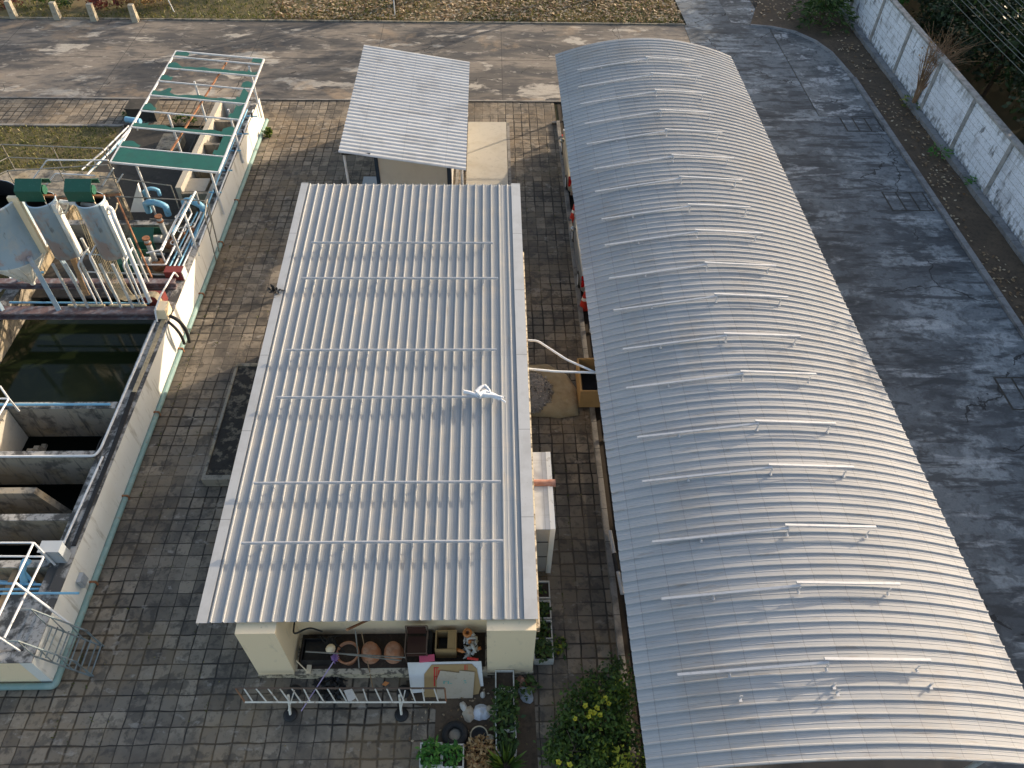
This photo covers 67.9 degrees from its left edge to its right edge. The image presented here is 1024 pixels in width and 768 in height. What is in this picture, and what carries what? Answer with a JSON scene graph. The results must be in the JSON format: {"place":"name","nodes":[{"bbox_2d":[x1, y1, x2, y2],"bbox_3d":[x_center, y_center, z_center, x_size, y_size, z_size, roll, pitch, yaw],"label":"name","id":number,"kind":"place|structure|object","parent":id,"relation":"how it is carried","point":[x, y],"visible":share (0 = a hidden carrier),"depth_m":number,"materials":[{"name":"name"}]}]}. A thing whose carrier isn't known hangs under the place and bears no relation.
{"place":"outdoors","nodes":[
{"label":"outdoors","id":0,"kind":"place"},
{"bbox_2d":[156,133,185,151],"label":"concrete block","id":1,"kind":"structure","parent":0,"point":[167,141],"depth_m":31.58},
{"bbox_2d":[0,99,628,767],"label":"paved yard","id":2,"kind":"structure","parent":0,"point":[190,675],"depth_m":19.34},
{"bbox_2d":[7,608,104,676],"bbox_3d":[-9.994,5.730,16.783,1.017,1.977,0.740,0,48,-2],"label":"access ladder","id":3,"kind":"object","parent":2,"relation":"on","point":[79,637],"visible":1,"depth_m":16.89,"materials":[{"name":"metal"}]},
{"bbox_2d":[0,97,264,682],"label":"treatment tank","id":4,"kind":"object","parent":2,"relation":"on","point":[36,515],"visible":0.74,"depth_m":21.35,"materials":[{"name":"paint"}]},
{"bbox_2d":[0,542,70,651],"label":"guard rail","id":5,"kind":"object","parent":4,"relation":"on","point":[28,592],"visible":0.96,"depth_m":16.76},
{"bbox_2d":[0,180,76,310],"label":"silo","id":6,"kind":"object","parent":4,"relation":"on","point":[23,249],"visible":0.95,"depth_m":21.68,"materials":[{"name":"paint"}]},
{"bbox_2d":[0,580,79,594],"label":"pipe run","id":7,"kind":"object","parent":4,"relation":"attached to","point":[3,582],"visible":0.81,"depth_m":17.27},
{"bbox_2d":[19,558,35,590],"bbox_3d":[-11.234,4.397,17.561,0.307,0.778,0.522,10,49,7],"label":"valve pipe","id":8,"kind":"object","parent":7,"relation":"attached to","point":[25,577],"visible":0.66,"depth_m":17.47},
{"bbox_2d":[0,436,103,596],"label":"dark water","id":9,"kind":"structure","parent":4,"relation":"in","point":[66,495],"depth_m":20.71,"materials":[{"name":"liquid"}]},
{"bbox_2d":[37,541,70,562],"bbox_3d":[-10.624,3.913,17.687,0.480,0.545,0.300,0,48,-2],"label":"electrical box","id":10,"kind":"object","parent":4,"relation":"on","point":[57,551],"visible":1,"depth_m":17.55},
{"bbox_2d":[0,403,110,405],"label":"wall pipe","id":11,"kind":"object","parent":4,"relation":"on","point":[59,404],"depth_m":20.93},
{"bbox_2d":[25,192,104,307],"bbox_3d":[-12.992,-3.951,22.362,1.100,3.490,1.290,0,48,-2],"label":"silo","id":12,"kind":"object","parent":4,"relation":"on","point":[58,234],"visible":0.87,"depth_m":21.71,"materials":[{"name":"paint"}]},
{"bbox_2d":[14,178,68,214],"bbox_3d":[-12.998,-5.278,21.096,1.465,0.898,0.730,0,48,-2],"label":"motor cover","id":13,"kind":"object","parent":12,"relation":"on","point":[30,190],"visible":1,"depth_m":20.79,"materials":[{"name":"metal"}]},
{"bbox_2d":[0,305,152,402],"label":"water","id":14,"kind":"structure","parent":4,"relation":"in","point":[68,360],"depth_m":23.32,"materials":[{"name":"liquid"}]},
{"bbox_2d":[0,320,155,457],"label":"handrail pipe","id":15,"kind":"object","parent":4,"relation":"on","point":[111,422],"visible":1,"depth_m":20.32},
{"bbox_2d":[9,301,149,304],"bbox_3d":[-13.422,-2.514,23.623,4.300,0.070,0.070,0,48,-1],"label":"cross pipe","id":16,"kind":"object","parent":4,"relation":"attached to","point":[17,302],"visible":0.83,"depth_m":23.59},
{"bbox_2d":[63,456,103,544],"bbox_3d":[-10.679,3.014,18.826,0.060,0.060,3.001,1,48,-1],"label":"ledge pipe","id":17,"kind":"object","parent":4,"relation":"on","point":[82,501],"visible":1,"depth_m":18.90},
{"bbox_2d":[71,392,135,545],"bbox_3d":[-10.695,2.044,19.729,0.525,0.089,4.851,0,48,-2],"label":"cable bundle","id":18,"kind":"object","parent":4,"relation":"on","point":[106,463],"visible":1,"depth_m":19.70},
{"bbox_2d":[81,121,137,173],"bbox_3d":[-14.940,-8.795,28.383,0.874,1.446,5.063,0,48,-2],"label":"handrail","id":19,"kind":"object","parent":4,"relation":"on","point":[107,154],"visible":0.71,"depth_m":27.68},
{"bbox_2d":[75,192,148,307],"bbox_3d":[-11.742,-3.956,22.397,1.100,3.490,1.290,0,48,-2],"label":"silo","id":20,"kind":"object","parent":4,"relation":"on","point":[100,225],"visible":0.84,"depth_m":21.76,"materials":[{"name":"paint"}]},
{"bbox_2d":[64,179,117,214],"bbox_3d":[-11.659,-5.282,21.133,1.465,0.898,0.730,0,48,-2],"label":"motor cover","id":21,"kind":"object","parent":20,"relation":"on","point":[79,190],"visible":1,"depth_m":20.82,"materials":[{"name":"metal"}]},
{"bbox_2d":[59,199,151,302],"bbox_3d":[-11.819,-3.952,22.396,1.917,3.211,0.421,18,50,14],"label":"silo pipe","id":22,"kind":"object","parent":20,"relation":"attached to","point":[126,247],"visible":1,"depth_m":21.66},
{"bbox_2d":[73,206,161,300],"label":"pipes","id":23,"kind":"object","parent":4,"relation":"on","point":[155,294],"visible":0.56,"depth_m":23.28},
{"bbox_2d":[0,118,268,689],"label":"teal pipe","id":24,"kind":"object","parent":4,"relation":"on","point":[55,683],"visible":1,"depth_m":20.77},
{"bbox_2d":[130,182,144,211],"bbox_3d":[-13.649,-6.800,27.709,0.579,0.800,0.692,0,48,-2],"label":"triangular plate","id":25,"kind":"object","parent":4,"relation":"on","point":[137,205],"visible":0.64,"depth_m":27.71,"materials":[{"name":"paint"}]},
{"bbox_2d":[117,235,170,274],"bbox_3d":[-12.327,-4.338,25.290,1.450,1.340,0.804,0,48,-2],"label":"pump","id":26,"kind":"object","parent":4,"relation":"on","point":[152,259],"visible":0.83,"depth_m":25.36,"materials":[{"name":"paint"}]},
{"bbox_2d":[132,319,165,391],"bbox_3d":[-10.639,-0.888,22.341,0.150,0.034,3.100,0,48,-2],"label":"cable bundle","id":27,"kind":"object","parent":4,"relation":"on","point":[150,351],"visible":1,"depth_m":22.30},
{"bbox_2d":[130,214,181,251],"bbox_3d":[-12.290,-5.227,26.084,1.450,1.340,0.804,0,48,-2],"label":"pump","id":28,"kind":"object","parent":4,"relation":"on","point":[157,241],"visible":0.77,"depth_m":25.97,"materials":[{"name":"paint"}]},
{"bbox_2d":[142,199,171,216],"bbox_3d":[-12.661,-6.310,27.066,0.988,0.584,0.230,10,49,7],"label":"arched pipe","id":29,"kind":"object","parent":4,"relation":"on","point":[147,203],"visible":1,"depth_m":26.93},
{"bbox_2d":[130,201,191,265],"bbox_3d":[-11.768,-5.136,25.488,1.338,0.880,3.194,0,48,-2],"label":"guard rail","id":30,"kind":"object","parent":4,"relation":"on","point":[167,237],"visible":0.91,"depth_m":24.87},
{"bbox_2d":[154,301,171,318],"bbox_3d":[-10.674,-2.266,23.289,0.335,0.370,0.420,0,48,-2],"label":"cable box","id":31,"kind":"object","parent":4,"relation":"on","point":[164,310],"visible":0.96,"depth_m":23.18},
{"bbox_2d":[163,266,187,279],"bbox_3d":[-10.835,-3.572,24.510,0.590,0.340,0.320,0,48,-2],"label":"cable box","id":32,"kind":"object","parent":4,"relation":"on","point":[181,272],"visible":0.96,"depth_m":24.40,"materials":[{"name":"paint"}]},
{"bbox_2d":[171,191,199,257],"bbox_3d":[-10.840,-5.482,25.926,0.523,1.263,3.009,-1,48,-3],"label":"guard rail","id":33,"kind":"object","parent":4,"relation":"on","point":[187,222],"visible":0.92,"depth_m":25.60,"materials":[{"name":"metal"}]},
{"bbox_2d":[109,50,264,214],"bbox_3d":[-11.932,-9.715,29.454,3.873,2.340,8.984,0,48,-2],"label":"canopy frame","id":34,"kind":"object","parent":4,"relation":"on","point":[132,155],"visible":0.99,"depth_m":27.48,"materials":[{"name":"metal"}]},
{"bbox_2d":[185,178,210,191],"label":"concrete block","id":35,"kind":"structure","parent":4,"relation":"on","point":[199,184],"depth_m":28.57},
{"bbox_2d":[198,109,253,245],"bbox_3d":[-10.688,-8.056,28.676,0.087,0.060,9.020,0,48,-2],"label":"wall top pipe","id":36,"kind":"object","parent":4,"relation":"on","point":[224,180],"depth_m":28.23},
{"bbox_2d":[124,99,162,121],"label":"concrete block","id":37,"kind":"structure","parent":2,"relation":"on","point":[133,107],"depth_m":33.16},
{"bbox_2d":[201,363,257,485],"bbox_3d":[-7.326,1.071,22.104,2.220,0.320,4.320,0,48,-2],"label":"planter bed","id":38,"kind":"object","parent":2,"relation":"on","point":[218,468],"visible":0.34,"depth_m":21.73,"materials":[{"name":"concrete"}]},
{"bbox_2d":[51,140,600,760],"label":"weeds","id":39,"kind":"object","parent":2,"relation":"on","point":[199,480],"visible":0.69,"depth_m":20.75,"materials":[{"name":"green plant"}]},
{"bbox_2d":[312,676,347,700],"bbox_3d":[-4.130,6.834,17.186,0.838,0.346,0.659,0,48,-2],"label":"bin bag","id":40,"kind":"object","parent":2,"relation":"on","point":[329,682],"visible":0.84,"depth_m":17.14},
{"bbox_2d":[235,685,446,721],"bbox_3d":[-3.767,6.990,16.832,4.677,0.439,0.846,0,48,-2],"label":"ladder","id":41,"kind":"object","parent":2,"relation":"on","point":[290,714],"visible":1,"depth_m":16.75,"materials":[{"name":"white metal"}]},
{"bbox_2d":[196,183,555,678],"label":"storage building","id":42,"kind":"structure","parent":2,"relation":"on","point":[383,482],"depth_m":18.38,"materials":[{"name":"metal"}]},
{"bbox_2d":[300,638,334,665],"bbox_3d":[-4.415,6.102,17.332,0.680,0.310,0.520,0,48,-2],"label":"crate","id":43,"kind":"object","parent":42,"relation":"on","point":[316,659],"visible":0.76,"depth_m":17.25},
{"bbox_2d":[336,641,358,665],"bbox_3d":[-3.713,6.157,17.281,0.520,0.340,0.520,0,48,-2],"label":"terracotta pot","id":44,"kind":"object","parent":42,"relation":"on","point":[348,647],"visible":0.86,"depth_m":17.20,"materials":[{"name":"ceramic"}]},
{"bbox_2d":[305,630,405,667],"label":"metal rods","id":45,"kind":"object","parent":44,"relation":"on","point":[368,656],"visible":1,"depth_m":16.79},
{"bbox_2d":[361,641,380,663],"bbox_3d":[-3.224,6.083,17.319,0.458,0.400,0.458,0,48,-2],"label":"terracotta pot","id":46,"kind":"object","parent":42,"relation":"on","point":[370,648],"visible":0.95,"depth_m":17.20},
{"bbox_2d":[384,641,403,663],"bbox_3d":[-2.704,6.082,17.333,0.458,0.400,0.458,0,48,-2],"label":"terracotta pot","id":47,"kind":"object","parent":42,"relation":"on","point":[393,648],"visible":0.93,"depth_m":17.20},
{"bbox_2d":[404,625,428,663],"bbox_3d":[-2.151,5.893,17.199,0.508,0.875,0.532,0,48,-2],"label":"metal chair","id":48,"kind":"object","parent":42,"relation":"on","point":[416,645],"visible":0.88,"depth_m":17.13,"materials":[{"name":"brown metal"}]},
{"bbox_2d":[435,630,456,657],"bbox_3d":[-1.507,5.960,17.438,0.480,0.450,0.470,0,48,-2],"label":"carton","id":49,"kind":"object","parent":42,"relation":"on","point":[445,643],"visible":1,"depth_m":17.35,"materials":[{"name":"cardboard"}]},
{"bbox_2d":[456,632,480,658],"bbox_3d":[-1.012,5.987,17.356,0.584,0.488,0.529,-11,50,-11],"label":"bottle heap","id":50,"kind":"object","parent":42,"relation":"on","point":[472,640],"visible":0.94,"depth_m":17.26,"materials":[{"name":"white plastic"}]},
{"bbox_2d":[463,384,505,402],"bbox_3d":[-0.656,0.194,19.168,1.138,0.166,0.473,10,49,8],"label":"plastic sheet","id":51,"kind":"object","parent":42,"relation":"on","point":[486,393],"visible":1,"depth_m":19.07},
{"bbox_2d":[338,45,469,184],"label":"shed","id":52,"kind":"structure","parent":2,"relation":"on","point":[406,122],"depth_m":29.09,"materials":[{"name":"grey metal"}]},
{"bbox_2d":[406,677,537,767],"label":"soil patch","id":53,"kind":"object","parent":2,"relation":"on","point":[527,729],"visible":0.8,"depth_m":16.83,"materials":[{"name":"soil"}]},
{"bbox_2d":[415,735,445,767],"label":"planter","id":54,"kind":"object","parent":53,"relation":"on","point":[429,753],"visible":1,"depth_m":16.01,"materials":[{"name":"plant"}]},
{"bbox_2d":[407,661,482,692],"bbox_3d":[-1.491,6.588,17.093,1.697,0.570,0.499,0,48,-2],"label":"foam board","id":55,"kind":"object","parent":53,"relation":"on","point":[417,670],"visible":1,"depth_m":17.06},
{"bbox_2d":[437,738,464,767],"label":"planter","id":56,"kind":"object","parent":53,"relation":"on","point":[453,756],"visible":0.98,"depth_m":16.02,"materials":[{"name":"plant"}]},
{"bbox_2d":[424,664,480,696],"bbox_3d":[-1.342,6.695,17.093,1.268,0.653,0.563,0,48,-2],"label":"cardboard sheet","id":57,"kind":"object","parent":53,"relation":"on","point":[432,672],"visible":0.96,"depth_m":17.05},
{"bbox_2d":[442,720,467,743],"bbox_3d":[-1.238,7.607,16.512,0.580,0.190,0.580,0,48,-2],"label":"old tyre","id":58,"kind":"object","parent":53,"relation":"on","point":[456,730],"visible":0.88,"depth_m":16.50,"materials":[{"name":"rubber"}]},
{"bbox_2d":[437,670,474,698],"bbox_3d":[-1.264,6.796,17.079,0.858,0.609,0.518,0,48,-2],"label":"cardboard sheet","id":59,"kind":"object","parent":53,"relation":"on","point":[460,684],"visible":0.96,"depth_m":17.06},
{"bbox_2d":[463,733,498,767],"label":"dry plant","id":60,"kind":"object","parent":53,"relation":"on","point":[474,747],"visible":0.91,"depth_m":16.10,"materials":[{"name":"brown plant"}]},
{"bbox_2d":[490,683,518,711],"bbox_3d":[-0.159,6.970,16.796,0.664,0.654,0.749,0,48,-2],"label":"planter","id":61,"kind":"object","parent":53,"relation":"on","point":[508,693],"visible":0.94,"depth_m":16.77,"materials":[{"name":"plant"}]},
{"bbox_2d":[495,670,513,689],"bbox_3d":[-0.167,6.750,17.242,0.430,0.280,0.430,0,48,-2],"label":"planter","id":62,"kind":"object","parent":53,"relation":"on","point":[505,677],"visible":0.73,"depth_m":17.22,"materials":[{"name":"plastic"}]},
{"bbox_2d":[487,733,525,767],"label":"spiky plant","id":63,"kind":"object","parent":53,"relation":"on","point":[506,758],"visible":1,"depth_m":15.94,"materials":[{"name":"plant"}]},
{"bbox_2d":[493,728,519,756],"bbox_3d":[-0.117,7.639,16.271,0.598,0.547,0.583,0,48,-2],"label":"planter","id":64,"kind":"object","parent":53,"relation":"on","point":[499,736],"visible":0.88,"depth_m":16.24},
{"bbox_2d":[488,697,525,733],"bbox_3d":[-0.102,7.235,16.533,0.842,0.696,0.776,0,48,-2],"label":"planter","id":65,"kind":"object","parent":53,"relation":"on","point":[506,719],"visible":0.98,"depth_m":16.47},
{"bbox_2d":[514,673,542,700],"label":"weeds","id":66,"kind":"object","parent":53,"relation":"on","point":[530,678],"visible":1,"depth_m":17.21,"materials":[{"name":"green plant"}]},
{"bbox_2d":[455,123,510,184],"bbox_3d":[-1.181,-9.151,31.558,2.260,0.050,6.500,0,48,-2],"label":"pad edging","id":67,"kind":"object","parent":2,"relation":"on","point":[509,161],"visible":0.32,"depth_m":31.55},
{"bbox_2d":[466,122,507,184],"bbox_3d":[-1.048,-9.755,32.087,1.680,0.070,4.900,0,48,-2],"label":"concrete pad","id":68,"kind":"object","parent":2,"relation":"on","point":[487,153],"visible":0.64,"depth_m":31.95,"materials":[{"name":"concrete"}]},
{"bbox_2d":[533,452,555,572],"bbox_3d":[0.732,3.241,19.156,0.470,2.130,2.220,0,48,-2],"label":"tall cabinet","id":69,"kind":"object","parent":2,"relation":"on","point":[544,516],"visible":0.84,"depth_m":18.28,"materials":[{"name":"metal"}]},
{"bbox_2d":[536,616,552,639],"bbox_3d":[0.693,5.812,17.977,0.510,0.465,0.649,0,48,-2],"label":"planter","id":70,"kind":"object","parent":2,"relation":"on","point":[546,628],"visible":0.67,"depth_m":17.90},
{"bbox_2d":[533,636,557,664],"bbox_3d":[0.745,6.137,17.609,0.689,0.583,0.666,-20,52,-18],"label":"planter","id":71,"kind":"object","parent":2,"relation":"on","point":[544,651],"visible":0.92,"depth_m":17.55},
{"bbox_2d":[539,600,551,619],"bbox_3d":[0.685,5.457,18.290,0.597,0.470,0.563,0,48,-2],"label":"planter","id":72,"kind":"object","parent":2,"relation":"on","point":[545,608],"visible":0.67,"depth_m":18.23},
{"bbox_2d":[529,364,578,417],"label":"concrete slab","id":73,"kind":"structure","parent":2,"relation":"on","point":[553,395],"depth_m":22.84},
{"bbox_2d":[533,652,645,767],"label":"flowering bush","id":74,"kind":"object","parent":2,"relation":"on","point":[580,746],"visible":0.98,"depth_m":16.12,"materials":[{"name":"green plant"}]},
{"bbox_2d":[0,0,681,297],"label":"lawn","id":75,"kind":"structure","parent":0,"point":[77,8],"depth_m":40.82,"materials":[{"name":"plant"}]},
{"bbox_2d":[0,168,133,219],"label":"walkway","id":76,"kind":"structure","parent":75,"relation":"on","point":[108,188],"depth_m":26.86,"materials":[{"name":"concrete"}]},
{"bbox_2d":[0,144,113,173],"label":"railing","id":77,"kind":"object","parent":76,"relation":"on","point":[8,157],"visible":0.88,"depth_m":26.46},
{"bbox_2d":[0,164,118,189],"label":"railing","id":78,"kind":"object","parent":76,"relation":"on","point":[61,174],"visible":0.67,"depth_m":25.59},
{"bbox_2d":[33,159,123,185],"bbox_3d":[-15.129,-7.339,26.272,3.464,1.036,0.493,5,48,3],"label":"handrail","id":79,"kind":"object","parent":76,"relation":"on","point":[77,174],"visible":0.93,"depth_m":25.90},
{"bbox_2d":[263,0,1023,767],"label":"leaf litter","id":80,"kind":"object","parent":75,"relation":"on","point":[565,4],"visible":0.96,"depth_m":41.35,"materials":[{"name":"plant"}]},
{"bbox_2d":[0,19,689,99],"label":"road","id":81,"kind":"structure","parent":0,"point":[107,58],"depth_m":37.91,"materials":[{"name":"concrete"}]},
{"bbox_2d":[43,0,873,304],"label":"ground","id":82,"kind":"structure","parent":0,"point":[555,116],"depth_m":33.22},
{"bbox_2d":[0,123,124,127],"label":"side kerb","id":83,"kind":"structure","parent":82,"relation":"on","point":[61,125],"depth_m":32.89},
{"bbox_2d":[0,97,560,103],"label":"kerb","id":84,"kind":"structure","parent":82,"relation":"on","point":[554,101],"depth_m":34.74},
{"bbox_2d":[0,17,684,24],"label":"lawn kerb","id":85,"kind":"structure","parent":82,"relation":"on","point":[353,21],"depth_m":40.38,"materials":[{"name":"concrete"}]},
{"bbox_2d":[552,121,638,767],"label":"carport kerb","id":86,"kind":"structure","parent":82,"relation":"on","point":[613,590],"depth_m":21.04,"materials":[{"name":"concrete"}]},
{"bbox_2d":[575,358,599,406],"bbox_3d":[2.547,-0.051,22.908,1.130,0.720,1.350,0,48,-2],"label":"open box","id":87,"kind":"object","parent":86,"relation":"on","point":[587,390],"visible":0.46,"depth_m":22.97,"materials":[{"name":"cardboard"}]},
{"bbox_2d":[608,530,623,594],"bbox_3d":[2.632,4.491,19.247,0.150,0.150,1.769,-3,48,-4],"label":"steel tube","id":88,"kind":"object","parent":86,"relation":"on","point":[616,562],"visible":0.96,"depth_m":19.15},
{"bbox_2d":[750,24,853,78],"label":"corner kerb","id":89,"kind":"structure","parent":82,"relation":"on","point":[840,63],"depth_m":39.82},
{"bbox_2d":[838,0,1023,263],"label":"boundary wall","id":90,"kind":"structure","parent":82,"relation":"on","point":[960,117],"depth_m":32.33,"materials":[{"name":"concrete"}]},
{"bbox_2d":[851,77,1023,339],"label":"road kerb","id":91,"kind":"structure","parent":82,"relation":"on","point":[984,274],"depth_m":29.55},
{"bbox_2d":[675,0,731,24],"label":"back road","id":92,"kind":"structure","parent":0,"point":[703,12],"depth_m":42.02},
{"bbox_2d":[719,0,754,24],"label":"back lane","id":93,"kind":"structure","parent":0,"point":[738,12],"depth_m":42.27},
{"bbox_2d":[750,0,878,67],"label":"soil ground","id":94,"kind":"structure","parent":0,"point":[815,32],"depth_m":41.05,"materials":[{"name":"soil"}]},
{"bbox_2d":[787,0,860,34],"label":"tree","id":95,"kind":"object","parent":94,"relation":"on","point":[822,6],"visible":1,"depth_m":40.21,"materials":[{"name":"green plant"}]},
{"bbox_2d":[770,28,874,115],"bbox_3d":[15.224,-15.694,37.837,2.590,0.001,9.270,0,48,-2],"label":"road margin","id":96,"kind":"object","parent":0,"point":[828,85],"visible":1,"depth_m":37.13,"materials":[{"name":"concrete"}]},
{"bbox_2d":[684,25,1023,767],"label":"side road","id":97,"kind":"structure","parent":0,"point":[938,335],"depth_m":25.88,"materials":[{"name":"asphalt"}]},
{"bbox_2d":[839,117,884,131],"bbox_3d":[15.761,-11.689,34.283,1.700,0.034,1.200,0,48,-2],"label":"drain cover","id":98,"kind":"object","parent":97,"relation":"on","point":[863,124],"visible":1,"depth_m":34.24,"materials":[{"name":"metal"}]},
{"bbox_2d":[881,192,934,210],"bbox_3d":[15.786,-7.286,30.355,1.700,0.034,1.300,0,48,-2],"label":"drain cover","id":99,"kind":"object","parent":97,"relation":"on","point":[907,201],"visible":1,"depth_m":30.32,"materials":[{"name":"concrete"}]},
{"bbox_2d":[993,377,1023,409],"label":"drain cover","id":100,"kind":"object","parent":97,"relation":"on","point":[1012,389],"visible":1,"depth_m":23.67,"materials":[{"name":"metal"}]},
{"bbox_2d":[730,760,978,767],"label":"carport floor","id":101,"kind":"structure","parent":0,"point":[897,764],"depth_m":16.32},
{"bbox_2d":[559,129,572,194],"bbox_3d":[2.973,-9.248,30.750,2.080,1.480,4.306,0,48,-2],"label":"parked car","id":102,"kind":"object","parent":101,"relation":"on","point":[564,153],"visible":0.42,"depth_m":30.35,"materials":[{"name":"white metal"}]},
{"bbox_2d":[570,212,584,293],"bbox_3d":[3.117,-4.845,26.825,2.080,1.480,4.306,0,48,-2],"label":"parked car","id":103,"kind":"object","parent":101,"relation":"on","point":[580,277],"visible":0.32,"depth_m":26.51,"materials":[{"name":"silver metal"}]},
{"bbox_2d":[555,38,1023,767],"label":"arched carport","id":104,"kind":"object","parent":101,"relation":"on","point":[799,586],"visible":1,"depth_m":17.59,"materials":[{"name":"metal"}]},
{"bbox_2d":[557,104,644,766],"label":"gutter","id":105,"kind":"object","parent":104,"relation":"attached to","point":[622,610],"visible":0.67,"depth_m":20.52,"materials":[{"name":"metal"}]},
{"bbox_2d":[805,0,1023,324],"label":"soil strip","id":106,"kind":"object","parent":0,"point":[981,230],"visible":0.52,"depth_m":31.02,"materials":[{"name":"soil"}]},
{"bbox_2d":[912,17,998,102],"bbox_3d":[19.309,-14.147,34.230,2.755,3.484,3.225,0,48,-2],"label":"bare shrub","id":107,"kind":"object","parent":106,"relation":"on","point":[921,83],"visible":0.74,"depth_m":33.74,"materials":[{"name":"brown plant"}]},
{"bbox_2d":[899,0,1023,144],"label":"forest ground","id":108,"kind":"structure","parent":0,"point":[995,99],"depth_m":37.01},
{"bbox_2d":[907,0,1018,55],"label":"broadleaf tree","id":109,"kind":"object","parent":108,"relation":"on","point":[947,9],"visible":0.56,"depth_m":37.06,"materials":[{"name":"green plant"}]},
{"bbox_2d":[938,0,1023,96],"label":"broadleaf tree","id":110,"kind":"object","parent":108,"relation":"on","point":[984,47],"visible":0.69,"depth_m":34.38,"materials":[{"name":"green plant"}]},
{"bbox_2d":[951,0,1023,63],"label":"broadleaf tree","id":111,"kind":"object","parent":108,"relation":"on","point":[994,9],"visible":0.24,"depth_m":35.48,"materials":[{"name":"green plant"}]},
{"bbox_2d":[978,16,1023,139],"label":"broadleaf tree","id":112,"kind":"object","parent":108,"relation":"on","point":[1019,81],"visible":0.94,"depth_m":31.86,"materials":[{"name":"green plant"}]},
{"bbox_2d":[986,1,1023,87],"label":"broadleaf tree","id":113,"kind":"object","parent":108,"relation":"on","point":[1007,68],"visible":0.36,"depth_m":34.15,"materials":[{"name":"green plant"}]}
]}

